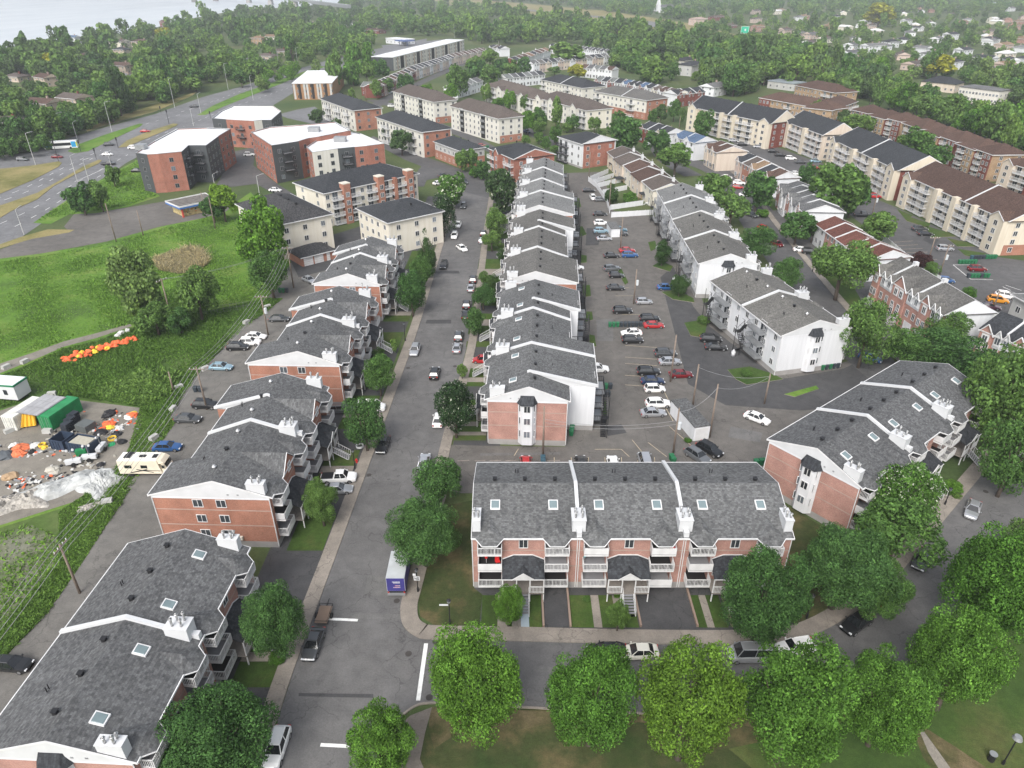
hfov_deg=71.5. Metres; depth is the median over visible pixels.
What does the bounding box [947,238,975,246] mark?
lawn
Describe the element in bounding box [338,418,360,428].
lawn
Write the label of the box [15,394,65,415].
panel canopy
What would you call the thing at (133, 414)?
fabric heap
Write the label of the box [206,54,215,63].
tree
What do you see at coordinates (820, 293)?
street
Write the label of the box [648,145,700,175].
street
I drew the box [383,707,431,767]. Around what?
park path
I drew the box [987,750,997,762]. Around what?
litter bin
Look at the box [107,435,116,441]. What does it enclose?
hose coil
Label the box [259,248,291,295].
overhead wires
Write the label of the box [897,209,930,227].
lawn
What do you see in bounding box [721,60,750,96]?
tree
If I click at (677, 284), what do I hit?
tree
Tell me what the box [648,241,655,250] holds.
lawn
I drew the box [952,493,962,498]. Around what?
bush
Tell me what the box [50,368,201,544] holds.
overhead wires
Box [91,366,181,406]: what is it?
shrubs
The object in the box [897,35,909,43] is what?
house
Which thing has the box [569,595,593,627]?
lawn
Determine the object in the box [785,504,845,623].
lawn
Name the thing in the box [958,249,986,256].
lawn
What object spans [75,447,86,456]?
generator
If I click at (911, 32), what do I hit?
house
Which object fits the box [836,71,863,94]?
tree
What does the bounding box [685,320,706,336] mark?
lawn
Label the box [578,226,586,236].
lawn
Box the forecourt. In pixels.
[0,201,228,258]
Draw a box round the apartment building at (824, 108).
[802,95,858,118]
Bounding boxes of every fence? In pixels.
[150,301,248,326]
[588,176,609,212]
[590,168,608,179]
[593,173,613,182]
[597,179,620,186]
[603,185,626,193]
[610,200,642,209]
[611,210,653,217]
[882,237,904,251]
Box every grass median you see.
[0,160,101,217]
[68,123,142,152]
[118,123,177,147]
[198,66,323,114]
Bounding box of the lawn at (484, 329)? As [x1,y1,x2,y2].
[468,326,489,333]
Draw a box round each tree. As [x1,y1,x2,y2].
[0,116,9,130]
[0,130,14,156]
[3,115,30,137]
[9,45,36,74]
[13,30,32,47]
[21,116,37,133]
[25,40,48,53]
[25,54,42,77]
[31,105,61,135]
[37,38,56,52]
[42,52,50,61]
[48,48,74,63]
[50,116,67,132]
[52,56,78,79]
[55,25,73,50]
[56,109,83,135]
[57,100,70,111]
[60,181,97,214]
[71,71,89,84]
[76,97,96,120]
[82,50,102,62]
[85,36,103,55]
[85,179,109,211]
[88,58,108,65]
[91,79,110,98]
[92,89,125,121]
[103,65,129,115]
[104,165,120,186]
[104,245,166,315]
[108,67,127,86]
[130,55,147,66]
[131,300,175,335]
[143,49,159,57]
[144,71,163,80]
[146,58,160,69]
[154,27,170,34]
[154,679,280,767]
[155,53,170,74]
[158,36,175,51]
[158,65,176,81]
[165,306,191,334]
[168,53,183,65]
[173,264,220,320]
[174,58,200,89]
[183,44,202,76]
[183,68,204,91]
[198,196,223,222]
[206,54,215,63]
[207,183,238,221]
[213,49,233,77]
[230,66,250,87]
[235,55,251,63]
[235,193,288,267]
[238,578,308,658]
[246,249,288,298]
[248,51,263,66]
[248,60,265,77]
[284,34,299,69]
[301,476,338,525]
[307,109,324,122]
[324,47,342,83]
[331,117,342,125]
[332,34,346,57]
[341,397,386,450]
[342,63,361,85]
[345,42,350,58]
[345,695,418,767]
[349,43,362,68]
[361,41,371,63]
[361,61,373,81]
[361,353,395,396]
[369,79,382,97]
[371,346,384,356]
[375,58,389,76]
[381,77,393,91]
[383,492,461,566]
[389,129,412,155]
[394,269,425,316]
[396,73,414,88]
[409,254,432,285]
[411,455,462,503]
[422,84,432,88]
[426,619,524,750]
[433,193,457,236]
[433,379,475,437]
[436,171,466,205]
[443,83,459,96]
[446,63,469,95]
[454,148,468,172]
[456,364,467,378]
[462,306,485,335]
[465,55,480,67]
[466,148,477,170]
[467,60,485,78]
[468,169,477,177]
[471,283,496,309]
[473,160,490,179]
[475,17,486,43]
[478,270,487,284]
[480,48,498,64]
[480,64,500,82]
[480,83,491,101]
[481,230,501,251]
[484,169,515,212]
[485,207,506,234]
[486,273,499,290]
[489,168,510,180]
[491,28,507,42]
[491,97,504,105]
[491,583,525,625]
[493,57,508,73]
[496,247,504,261]
[498,20,509,28]
[501,13,514,24]
[503,89,516,108]
[504,59,519,73]
[515,24,529,41]
[516,56,531,71]
[520,94,527,108]
[521,110,535,134]
[521,135,530,142]
[532,116,546,132]
[533,106,547,121]
[533,131,544,142]
[540,136,551,149]
[543,642,638,754]
[547,66,560,75]
[548,41,584,58]
[549,124,561,144]
[549,145,558,153]
[551,95,562,125]
[561,122,572,132]
[566,113,578,131]
[567,63,586,76]
[588,117,601,132]
[605,599,630,630]
[606,110,642,147]
[607,45,620,57]
[610,9,624,35]
[631,38,655,56]
[632,17,647,33]
[633,634,748,767]
[637,31,648,38]
[642,129,670,157]
[648,108,657,121]
[650,32,665,56]
[652,24,662,32]
[654,239,672,265]
[656,104,666,122]
[656,142,692,176]
[663,23,675,40]
[668,99,681,121]
[669,274,691,296]
[682,33,700,56]
[688,41,694,51]
[693,38,708,60]
[693,108,715,135]
[696,173,735,200]
[700,46,723,59]
[706,63,727,82]
[707,31,721,43]
[708,41,717,47]
[719,41,728,51]
[719,193,751,224]
[719,543,814,644]
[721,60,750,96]
[728,38,740,49]
[728,57,746,68]
[736,45,742,55]
[736,631,861,767]
[739,225,777,255]
[740,35,757,58]
[741,64,758,93]
[742,170,777,211]
[755,62,778,85]
[756,37,764,52]
[766,46,782,53]
[770,54,790,78]
[772,40,792,47]
[772,257,804,286]
[776,33,788,39]
[777,43,790,49]
[779,211,816,244]
[783,53,812,80]
[795,521,904,611]
[798,161,816,183]
[800,41,811,46]
[806,221,818,242]
[807,39,827,58]
[808,162,870,211]
[810,239,881,300]
[813,54,823,61]
[813,71,835,82]
[817,54,833,73]
[823,48,844,58]
[824,65,838,79]
[831,44,844,65]
[835,55,856,81]
[835,70,855,83]
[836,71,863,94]
[836,642,942,756]
[837,110,850,122]
[839,295,901,368]
[842,52,855,63]
[842,113,877,130]
[842,175,871,217]
[847,554,916,620]
[853,496,951,570]
[857,55,869,64]
[857,75,868,98]
[859,62,887,97]
[860,210,898,240]
[861,2,896,26]
[867,72,882,101]
[869,460,947,524]
[872,78,888,105]
[876,56,890,80]
[883,327,931,360]
[885,86,901,109]
[896,81,917,112]
[896,134,908,144]
[902,125,935,151]
[902,326,971,365]
[904,603,1021,711]
[908,93,932,116]
[910,251,933,268]
[920,53,937,77]
[920,82,940,95]
[921,53,957,76]
[922,144,954,163]
[924,261,941,274]
[924,311,975,342]
[933,93,966,124]
[937,520,1023,644]
[944,336,1016,390]
[951,115,968,130]
[952,103,970,118]
[961,342,1023,447]
[962,286,977,297]
[964,108,981,134]
[971,104,993,135]
[976,417,1023,497]
[981,101,1022,141]
[987,67,1004,86]
[999,112,1023,146]
[1001,517,1023,547]
[1009,77,1023,87]
[1016,99,1023,124]
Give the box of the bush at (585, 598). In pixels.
[582,596,589,601]
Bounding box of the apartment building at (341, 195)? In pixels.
[292,162,419,225]
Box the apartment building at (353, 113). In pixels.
[320,93,382,130]
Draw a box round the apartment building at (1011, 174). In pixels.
[996,158,1023,194]
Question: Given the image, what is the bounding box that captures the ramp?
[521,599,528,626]
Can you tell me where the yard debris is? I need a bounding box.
[0,408,138,494]
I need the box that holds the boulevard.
[0,38,426,243]
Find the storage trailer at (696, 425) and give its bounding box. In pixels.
[670,398,710,440]
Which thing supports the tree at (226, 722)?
on the ground at (950, 466)
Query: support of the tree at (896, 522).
on the ground at (950, 466)
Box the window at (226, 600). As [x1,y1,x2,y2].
[223,596,228,607]
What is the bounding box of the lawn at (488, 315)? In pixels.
[482,313,492,318]
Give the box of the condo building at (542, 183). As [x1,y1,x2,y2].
[501,156,580,240]
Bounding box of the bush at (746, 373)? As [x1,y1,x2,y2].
[741,369,752,377]
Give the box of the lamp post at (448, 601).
[439,599,450,624]
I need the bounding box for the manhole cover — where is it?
[426,694,432,700]
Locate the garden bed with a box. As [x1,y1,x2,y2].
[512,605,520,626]
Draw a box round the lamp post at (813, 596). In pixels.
[806,593,815,618]
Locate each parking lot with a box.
[217,148,295,195]
[290,226,360,276]
[381,38,452,52]
[448,172,851,492]
[660,267,867,409]
[733,142,1023,312]
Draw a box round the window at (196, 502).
[191,499,203,506]
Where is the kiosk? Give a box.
[165,193,208,217]
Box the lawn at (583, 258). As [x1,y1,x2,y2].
[580,255,586,262]
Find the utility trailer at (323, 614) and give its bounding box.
[313,598,332,622]
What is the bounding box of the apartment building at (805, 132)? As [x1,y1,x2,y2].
[782,110,851,159]
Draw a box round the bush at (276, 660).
[268,652,285,665]
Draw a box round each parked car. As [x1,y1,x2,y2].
[0,654,34,674]
[51,154,63,157]
[102,152,113,155]
[131,168,139,172]
[151,440,182,451]
[173,412,202,423]
[208,361,233,370]
[245,331,266,340]
[268,187,281,191]
[268,314,289,321]
[301,275,314,283]
[301,626,325,661]
[324,482,353,494]
[375,435,390,453]
[417,453,430,470]
[432,412,442,427]
[452,342,461,352]
[455,221,461,227]
[456,244,467,251]
[461,310,467,318]
[467,284,474,291]
[472,354,483,363]
[519,455,531,461]
[582,188,594,191]
[587,640,627,654]
[593,211,606,215]
[594,196,605,201]
[596,235,611,240]
[603,252,619,258]
[606,283,624,290]
[606,455,619,461]
[608,271,623,278]
[619,247,635,252]
[620,328,642,335]
[622,641,659,660]
[635,297,652,304]
[639,407,666,417]
[640,375,664,384]
[643,320,664,328]
[644,383,665,392]
[656,283,671,290]
[657,356,681,365]
[668,369,692,378]
[704,342,727,350]
[732,184,743,188]
[743,410,770,425]
[770,240,783,246]
[793,246,803,251]
[810,158,821,162]
[857,352,882,363]
[910,546,931,572]
[917,230,934,235]
[940,275,955,283]
[963,498,981,520]
[981,301,1001,310]
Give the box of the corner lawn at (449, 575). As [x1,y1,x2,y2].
[418,500,481,625]
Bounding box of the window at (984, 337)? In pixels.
[982,334,987,342]
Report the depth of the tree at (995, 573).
70.46 m
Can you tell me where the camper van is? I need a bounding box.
[116,452,172,476]
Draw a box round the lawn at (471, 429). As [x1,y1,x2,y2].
[457,426,484,431]
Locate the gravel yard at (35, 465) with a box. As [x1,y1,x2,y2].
[0,400,141,524]
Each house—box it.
[7,71,32,81]
[27,96,64,111]
[32,72,57,86]
[54,91,94,102]
[70,34,81,43]
[108,38,130,46]
[110,61,133,73]
[112,46,131,53]
[130,38,145,46]
[251,35,266,43]
[259,52,277,59]
[264,34,274,40]
[272,47,284,55]
[360,81,371,95]
[363,67,415,97]
[366,28,385,33]
[402,54,454,79]
[444,77,482,98]
[447,47,486,64]
[488,44,509,56]
[498,71,545,85]
[508,47,550,67]
[529,53,609,71]
[575,45,609,55]
[580,64,618,78]
[594,76,627,87]
[607,146,678,207]
[621,79,658,91]
[639,121,681,147]
[651,85,689,105]
[663,87,705,106]
[672,130,716,160]
[676,55,693,62]
[678,59,699,76]
[688,16,707,24]
[698,80,725,96]
[703,140,748,170]
[708,15,723,20]
[727,23,736,27]
[734,153,801,196]
[750,9,760,13]
[750,16,761,22]
[750,24,764,31]
[773,9,781,14]
[775,180,845,226]
[778,27,792,33]
[794,14,804,20]
[803,31,817,38]
[812,216,874,247]
[816,35,832,42]
[838,24,852,29]
[842,41,859,49]
[844,237,912,281]
[845,48,858,55]
[859,42,879,52]
[865,22,876,28]
[866,256,997,348]
[870,27,884,33]
[877,41,893,49]
[881,38,900,47]
[894,50,910,59]
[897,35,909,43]
[900,18,912,24]
[900,59,921,69]
[904,29,916,35]
[910,25,924,30]
[912,44,931,52]
[918,49,941,59]
[929,35,943,42]
[942,31,958,39]
[952,46,973,54]
[953,57,964,69]
[972,53,998,61]
[973,311,1023,355]
[980,33,991,39]
[981,35,1001,42]
[982,37,998,45]
[983,28,999,34]
[986,16,999,22]
[989,19,1004,24]
[993,41,1014,49]
[994,49,1016,59]
[994,61,1017,67]
[1002,55,1021,63]
[1003,17,1012,21]
[1005,6,1015,10]
[1008,22,1021,29]
[1012,19,1023,23]
[1013,43,1023,52]
[1017,35,1023,42]
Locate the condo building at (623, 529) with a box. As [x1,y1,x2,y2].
[471,460,794,616]
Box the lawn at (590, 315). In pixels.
[585,311,592,320]
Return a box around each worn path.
[917,729,985,767]
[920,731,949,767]
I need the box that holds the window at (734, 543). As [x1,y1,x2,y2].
[730,540,740,547]
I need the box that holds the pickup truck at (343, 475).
[320,469,356,483]
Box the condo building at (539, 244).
[488,206,585,308]
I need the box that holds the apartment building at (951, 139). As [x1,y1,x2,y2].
[938,129,983,165]
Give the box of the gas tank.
[731,349,735,356]
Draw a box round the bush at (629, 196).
[623,191,637,201]
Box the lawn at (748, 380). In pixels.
[728,366,782,384]
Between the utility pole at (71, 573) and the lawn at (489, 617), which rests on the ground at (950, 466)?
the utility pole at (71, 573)
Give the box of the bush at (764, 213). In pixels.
[756,209,768,217]
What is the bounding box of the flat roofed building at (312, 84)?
[292,70,343,99]
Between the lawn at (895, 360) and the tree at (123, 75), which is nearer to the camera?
the lawn at (895, 360)
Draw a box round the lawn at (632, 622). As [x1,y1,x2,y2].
[621,596,638,627]
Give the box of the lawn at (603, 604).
[598,595,615,627]
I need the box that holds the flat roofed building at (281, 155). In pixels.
[251,122,350,182]
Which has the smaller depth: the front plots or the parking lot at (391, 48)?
the front plots
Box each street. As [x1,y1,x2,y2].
[277,171,1023,767]
[282,107,330,123]
[367,99,393,107]
[371,136,488,197]
[372,59,481,105]
[441,123,494,151]
[523,128,558,156]
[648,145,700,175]
[678,159,895,378]
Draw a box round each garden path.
[240,652,271,660]
[319,466,353,472]
[386,311,411,314]
[454,432,486,434]
[461,422,478,425]
[467,377,485,381]
[471,363,484,367]
[477,269,501,274]
[481,319,490,325]
[497,595,506,625]
[590,595,602,627]
[612,595,624,627]
[698,595,714,627]
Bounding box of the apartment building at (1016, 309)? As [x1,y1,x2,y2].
[1008,293,1023,318]
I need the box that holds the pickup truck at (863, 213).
[853,211,869,216]
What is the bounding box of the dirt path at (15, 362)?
[0,324,130,372]
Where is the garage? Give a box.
[288,242,335,266]
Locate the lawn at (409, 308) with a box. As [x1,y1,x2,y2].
[391,300,413,309]
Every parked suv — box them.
[16,156,28,160]
[103,142,114,145]
[191,397,217,409]
[225,341,249,350]
[239,336,261,345]
[243,152,254,155]
[261,724,291,767]
[330,402,351,413]
[409,342,420,355]
[429,367,440,379]
[439,259,447,268]
[450,230,457,238]
[454,331,463,341]
[460,201,466,208]
[462,300,470,309]
[469,275,477,283]
[480,230,486,236]
[574,455,587,461]
[589,194,596,200]
[593,219,606,225]
[593,227,608,233]
[596,362,608,372]
[603,264,620,271]
[612,305,632,314]
[620,229,627,235]
[621,250,637,257]
[621,334,643,343]
[636,365,660,375]
[639,313,659,322]
[645,397,670,408]
[654,347,676,357]
[683,444,711,461]
[695,438,723,458]
[699,333,721,342]
[728,138,736,141]
[733,179,745,184]
[737,142,747,145]
[744,211,757,217]
[768,148,778,152]
[774,152,785,156]
[774,635,816,654]
[785,155,796,159]
[794,159,806,163]
[801,247,817,253]
[839,610,874,636]
[871,192,881,198]
[911,225,928,230]
[935,244,953,251]
[967,264,987,271]
[986,294,1009,303]
[994,289,1013,299]
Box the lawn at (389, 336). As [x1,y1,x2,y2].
[380,332,403,347]
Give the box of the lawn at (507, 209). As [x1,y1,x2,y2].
[486,203,513,210]
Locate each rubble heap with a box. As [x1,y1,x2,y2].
[0,488,48,515]
[77,501,100,512]
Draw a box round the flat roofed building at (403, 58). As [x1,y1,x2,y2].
[371,39,463,70]
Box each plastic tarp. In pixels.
[15,469,94,500]
[75,468,123,500]
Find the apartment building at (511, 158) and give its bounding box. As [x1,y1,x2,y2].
[487,140,556,183]
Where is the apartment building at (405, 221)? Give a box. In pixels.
[355,195,444,251]
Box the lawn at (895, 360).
[887,341,938,362]
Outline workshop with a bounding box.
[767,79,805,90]
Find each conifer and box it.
[417,227,436,276]
[604,182,618,203]
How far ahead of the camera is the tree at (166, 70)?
410.06 m
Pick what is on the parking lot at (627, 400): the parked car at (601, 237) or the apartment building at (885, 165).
the parked car at (601, 237)
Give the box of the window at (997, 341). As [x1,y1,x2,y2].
[993,337,1000,345]
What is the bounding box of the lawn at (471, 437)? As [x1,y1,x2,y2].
[452,435,485,439]
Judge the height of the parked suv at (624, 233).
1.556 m
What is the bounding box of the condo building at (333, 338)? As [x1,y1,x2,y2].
[245,285,392,402]
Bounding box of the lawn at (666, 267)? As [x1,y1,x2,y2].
[652,262,672,271]
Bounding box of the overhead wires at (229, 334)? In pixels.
[189,296,264,367]
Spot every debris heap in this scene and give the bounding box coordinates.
[8,442,18,447]
[28,449,35,454]
[30,442,39,448]
[93,429,107,435]
[96,462,104,466]
[101,409,117,418]
[111,431,120,437]
[115,425,124,430]
[117,439,127,444]
[124,414,132,419]
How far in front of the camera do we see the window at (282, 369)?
114.29 m
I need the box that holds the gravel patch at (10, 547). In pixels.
[0,525,57,625]
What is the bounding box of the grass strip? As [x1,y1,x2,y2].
[0,229,72,247]
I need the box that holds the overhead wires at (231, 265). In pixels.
[163,247,287,278]
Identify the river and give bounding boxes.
[0,0,338,46]
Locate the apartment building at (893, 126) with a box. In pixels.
[883,111,922,141]
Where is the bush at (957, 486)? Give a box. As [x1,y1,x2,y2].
[942,479,963,494]
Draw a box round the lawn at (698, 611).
[690,595,707,627]
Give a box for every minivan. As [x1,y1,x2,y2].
[358,399,385,412]
[637,451,651,461]
[726,641,772,664]
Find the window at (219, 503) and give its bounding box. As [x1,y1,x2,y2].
[215,500,226,507]
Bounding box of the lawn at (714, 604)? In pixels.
[705,595,728,627]
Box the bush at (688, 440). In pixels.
[684,437,691,442]
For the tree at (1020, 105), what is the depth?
286.19 m
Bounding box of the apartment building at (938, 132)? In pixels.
[925,124,960,145]
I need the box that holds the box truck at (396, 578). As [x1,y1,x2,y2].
[386,551,410,595]
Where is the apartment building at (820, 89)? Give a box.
[794,80,858,99]
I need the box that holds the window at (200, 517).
[196,514,207,521]
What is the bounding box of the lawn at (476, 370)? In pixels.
[469,368,483,376]
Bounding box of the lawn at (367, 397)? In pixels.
[349,396,379,404]
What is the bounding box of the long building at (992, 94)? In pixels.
[958,84,1013,104]
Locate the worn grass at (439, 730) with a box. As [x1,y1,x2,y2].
[429,707,847,747]
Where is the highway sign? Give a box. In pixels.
[741,26,748,32]
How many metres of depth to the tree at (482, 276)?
161.55 m
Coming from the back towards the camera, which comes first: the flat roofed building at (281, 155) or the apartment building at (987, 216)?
the flat roofed building at (281, 155)
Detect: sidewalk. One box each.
[252,200,455,766]
[400,419,1015,644]
[429,197,492,513]
[730,171,899,360]
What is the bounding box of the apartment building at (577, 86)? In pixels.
[540,74,605,99]
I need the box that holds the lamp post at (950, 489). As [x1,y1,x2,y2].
[944,487,952,504]
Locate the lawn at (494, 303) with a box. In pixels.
[472,300,496,305]
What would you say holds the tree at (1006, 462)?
on the ground at (950, 466)
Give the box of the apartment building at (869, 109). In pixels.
[850,103,886,128]
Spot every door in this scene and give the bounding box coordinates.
[1,417,16,429]
[37,416,52,428]
[304,257,313,265]
[314,254,323,263]
[332,192,337,199]
[725,292,731,302]
[756,347,762,354]
[758,335,764,342]
[760,319,766,331]
[901,320,910,332]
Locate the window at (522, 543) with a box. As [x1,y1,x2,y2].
[519,540,527,547]
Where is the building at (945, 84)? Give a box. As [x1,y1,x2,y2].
[920,76,965,92]
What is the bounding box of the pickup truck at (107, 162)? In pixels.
[100,160,115,165]
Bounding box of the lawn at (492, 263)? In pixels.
[478,259,501,268]
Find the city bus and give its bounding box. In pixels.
[50,139,78,148]
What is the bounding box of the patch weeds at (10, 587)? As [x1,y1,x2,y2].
[0,523,60,631]
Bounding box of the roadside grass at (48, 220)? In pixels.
[34,160,158,223]
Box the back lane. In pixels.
[0,263,325,712]
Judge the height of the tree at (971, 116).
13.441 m
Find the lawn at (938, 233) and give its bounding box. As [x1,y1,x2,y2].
[926,226,956,237]
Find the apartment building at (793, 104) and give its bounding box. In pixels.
[758,92,849,120]
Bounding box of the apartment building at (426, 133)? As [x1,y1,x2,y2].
[375,110,452,157]
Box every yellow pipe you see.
[21,414,23,427]
[24,414,28,426]
[28,415,31,425]
[31,415,36,425]
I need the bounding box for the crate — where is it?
[74,418,96,433]
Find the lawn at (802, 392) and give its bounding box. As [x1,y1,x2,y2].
[784,386,818,396]
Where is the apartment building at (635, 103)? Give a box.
[593,85,669,119]
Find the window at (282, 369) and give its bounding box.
[279,367,287,372]
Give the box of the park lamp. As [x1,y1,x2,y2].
[1001,733,1022,764]
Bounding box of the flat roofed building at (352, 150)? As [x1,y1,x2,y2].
[306,131,385,176]
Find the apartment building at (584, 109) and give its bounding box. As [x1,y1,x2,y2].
[535,91,613,129]
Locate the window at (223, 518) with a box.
[219,515,230,522]
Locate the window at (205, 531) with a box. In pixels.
[200,529,211,535]
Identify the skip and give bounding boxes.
[48,431,74,450]
[65,433,100,453]
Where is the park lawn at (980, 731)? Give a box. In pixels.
[729,548,1023,767]
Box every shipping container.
[0,396,38,430]
[37,396,82,429]
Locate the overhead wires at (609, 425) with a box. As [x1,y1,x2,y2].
[545,419,675,428]
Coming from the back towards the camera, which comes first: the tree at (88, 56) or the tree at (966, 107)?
the tree at (88, 56)
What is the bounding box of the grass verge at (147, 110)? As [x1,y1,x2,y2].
[86,92,195,131]
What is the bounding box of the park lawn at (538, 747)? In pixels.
[420,538,1016,767]
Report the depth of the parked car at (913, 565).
85.26 m
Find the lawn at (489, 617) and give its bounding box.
[481,595,497,625]
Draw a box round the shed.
[607,221,620,236]
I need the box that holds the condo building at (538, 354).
[471,276,609,445]
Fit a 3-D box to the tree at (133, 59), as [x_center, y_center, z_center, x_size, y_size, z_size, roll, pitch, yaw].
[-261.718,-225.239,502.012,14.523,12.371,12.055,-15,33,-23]
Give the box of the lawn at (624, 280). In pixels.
[618,269,627,284]
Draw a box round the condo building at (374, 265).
[312,235,408,320]
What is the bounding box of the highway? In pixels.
[527,9,689,30]
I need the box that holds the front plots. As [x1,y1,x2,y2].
[475,588,793,629]
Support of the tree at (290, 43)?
on the ground at (950, 466)
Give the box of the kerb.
[401,604,966,716]
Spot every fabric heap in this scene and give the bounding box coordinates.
[0,449,12,460]
[1,471,19,480]
[11,443,29,450]
[11,449,27,457]
[44,465,62,474]
[102,420,115,427]
[106,425,114,429]
[126,412,137,417]
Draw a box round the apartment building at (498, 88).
[483,79,548,112]
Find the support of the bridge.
on the ground at (950, 466)
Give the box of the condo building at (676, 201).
[649,181,728,246]
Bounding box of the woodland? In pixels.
[0,0,1023,377]
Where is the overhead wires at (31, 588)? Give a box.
[0,545,69,639]
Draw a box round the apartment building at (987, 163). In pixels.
[970,141,1023,181]
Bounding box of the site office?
[0,375,30,400]
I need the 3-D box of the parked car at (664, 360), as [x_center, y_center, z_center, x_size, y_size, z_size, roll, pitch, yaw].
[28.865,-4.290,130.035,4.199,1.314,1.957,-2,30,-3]
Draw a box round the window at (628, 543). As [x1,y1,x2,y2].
[624,540,633,547]
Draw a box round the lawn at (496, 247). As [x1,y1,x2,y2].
[480,243,504,250]
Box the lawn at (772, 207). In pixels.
[767,199,776,209]
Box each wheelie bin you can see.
[192,385,197,391]
[569,429,573,435]
[671,456,676,461]
[759,457,764,465]
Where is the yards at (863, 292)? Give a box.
[731,144,972,367]
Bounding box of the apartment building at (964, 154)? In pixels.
[950,136,1000,172]
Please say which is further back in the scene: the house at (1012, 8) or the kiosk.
the house at (1012, 8)
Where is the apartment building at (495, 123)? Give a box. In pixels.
[450,98,523,143]
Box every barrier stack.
[59,420,74,431]
[63,415,76,424]
[66,410,80,421]
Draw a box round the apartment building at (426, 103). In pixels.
[392,84,457,123]
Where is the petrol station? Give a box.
[386,37,414,45]
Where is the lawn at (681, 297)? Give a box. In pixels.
[662,291,693,302]
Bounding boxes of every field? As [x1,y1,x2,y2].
[0,192,290,527]
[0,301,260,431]
[0,425,153,653]
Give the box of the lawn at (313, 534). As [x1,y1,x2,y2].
[286,516,334,550]
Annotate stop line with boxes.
[320,743,348,747]
[329,618,357,620]
[416,643,427,699]
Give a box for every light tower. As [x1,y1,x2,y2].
[64,449,81,466]
[81,444,97,462]
[95,434,106,451]
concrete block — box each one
[0,363,10,369]
[3,427,14,434]
[19,358,29,364]
[41,428,53,433]
[46,390,56,395]
[101,497,113,504]
[148,433,158,441]
[168,405,177,411]
[200,365,208,371]
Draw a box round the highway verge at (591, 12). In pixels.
[435,0,734,34]
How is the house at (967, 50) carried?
on the ground at (950, 466)
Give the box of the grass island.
[0,161,61,193]
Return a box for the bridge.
[191,0,350,7]
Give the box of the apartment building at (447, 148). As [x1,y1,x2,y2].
[433,135,485,166]
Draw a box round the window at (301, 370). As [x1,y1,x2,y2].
[297,367,305,373]
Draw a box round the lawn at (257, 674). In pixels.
[232,661,277,686]
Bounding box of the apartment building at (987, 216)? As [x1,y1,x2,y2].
[896,161,1023,255]
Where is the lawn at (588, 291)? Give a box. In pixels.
[583,285,590,296]
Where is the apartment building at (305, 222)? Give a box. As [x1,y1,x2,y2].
[235,191,334,258]
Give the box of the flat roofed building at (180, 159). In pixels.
[134,128,236,192]
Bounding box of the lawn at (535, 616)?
[529,595,541,626]
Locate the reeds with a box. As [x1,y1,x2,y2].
[149,242,213,273]
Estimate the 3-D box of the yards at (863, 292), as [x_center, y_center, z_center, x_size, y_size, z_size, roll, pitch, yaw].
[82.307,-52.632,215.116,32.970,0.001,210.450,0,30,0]
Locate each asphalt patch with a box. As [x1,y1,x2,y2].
[299,693,372,697]
[341,613,400,618]
[426,320,450,323]
[435,271,458,272]
[480,452,559,455]
[533,666,634,672]
[586,228,600,244]
[596,319,612,340]
[606,424,625,435]
[728,427,762,441]
[923,236,937,245]
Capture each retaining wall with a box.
[541,594,544,626]
[566,588,571,626]
[634,594,641,626]
[686,588,698,626]
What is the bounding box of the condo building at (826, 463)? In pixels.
[763,360,986,529]
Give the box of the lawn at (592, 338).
[589,334,595,346]
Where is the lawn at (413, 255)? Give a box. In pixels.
[405,251,433,268]
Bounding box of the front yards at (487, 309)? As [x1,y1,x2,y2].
[453,200,514,445]
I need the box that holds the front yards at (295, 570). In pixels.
[220,196,446,745]
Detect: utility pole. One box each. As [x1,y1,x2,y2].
[53,538,80,593]
[105,203,116,241]
[156,278,168,306]
[168,371,173,390]
[189,367,207,409]
[208,197,215,228]
[255,295,268,334]
[282,246,294,287]
[542,406,544,453]
[620,218,622,247]
[633,269,638,303]
[669,335,676,381]
[672,408,681,452]
[692,364,699,404]
[709,384,718,437]
[763,373,770,403]
[939,244,953,274]
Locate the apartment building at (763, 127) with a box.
[686,95,794,148]
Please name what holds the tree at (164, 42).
on the ground at (950, 466)
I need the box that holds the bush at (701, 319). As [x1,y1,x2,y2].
[697,315,710,324]
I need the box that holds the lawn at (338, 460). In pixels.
[322,450,359,465]
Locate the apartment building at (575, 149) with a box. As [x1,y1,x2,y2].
[556,129,617,168]
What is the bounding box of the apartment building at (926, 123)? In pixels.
[900,117,946,138]
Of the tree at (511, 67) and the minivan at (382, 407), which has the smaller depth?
the minivan at (382, 407)
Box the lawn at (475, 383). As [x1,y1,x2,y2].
[466,382,484,385]
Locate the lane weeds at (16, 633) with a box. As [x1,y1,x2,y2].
[0,408,175,653]
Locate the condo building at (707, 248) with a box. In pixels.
[664,208,760,297]
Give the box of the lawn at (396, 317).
[383,315,410,320]
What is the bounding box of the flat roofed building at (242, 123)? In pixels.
[212,106,282,147]
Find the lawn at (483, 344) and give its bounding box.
[466,341,491,346]
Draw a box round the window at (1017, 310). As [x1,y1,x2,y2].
[1014,306,1020,313]
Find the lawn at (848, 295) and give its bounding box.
[811,256,862,310]
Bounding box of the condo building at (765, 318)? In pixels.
[702,262,851,375]
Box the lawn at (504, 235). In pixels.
[489,229,507,237]
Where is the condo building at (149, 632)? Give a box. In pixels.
[0,529,274,767]
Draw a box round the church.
[656,0,673,12]
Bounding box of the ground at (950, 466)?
[0,0,1023,766]
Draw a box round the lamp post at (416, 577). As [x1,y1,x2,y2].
[413,568,419,591]
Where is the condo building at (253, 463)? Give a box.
[147,372,350,546]
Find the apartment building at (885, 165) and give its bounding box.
[826,127,940,199]
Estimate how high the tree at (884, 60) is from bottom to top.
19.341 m
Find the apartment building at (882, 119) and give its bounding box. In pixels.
[865,108,899,135]

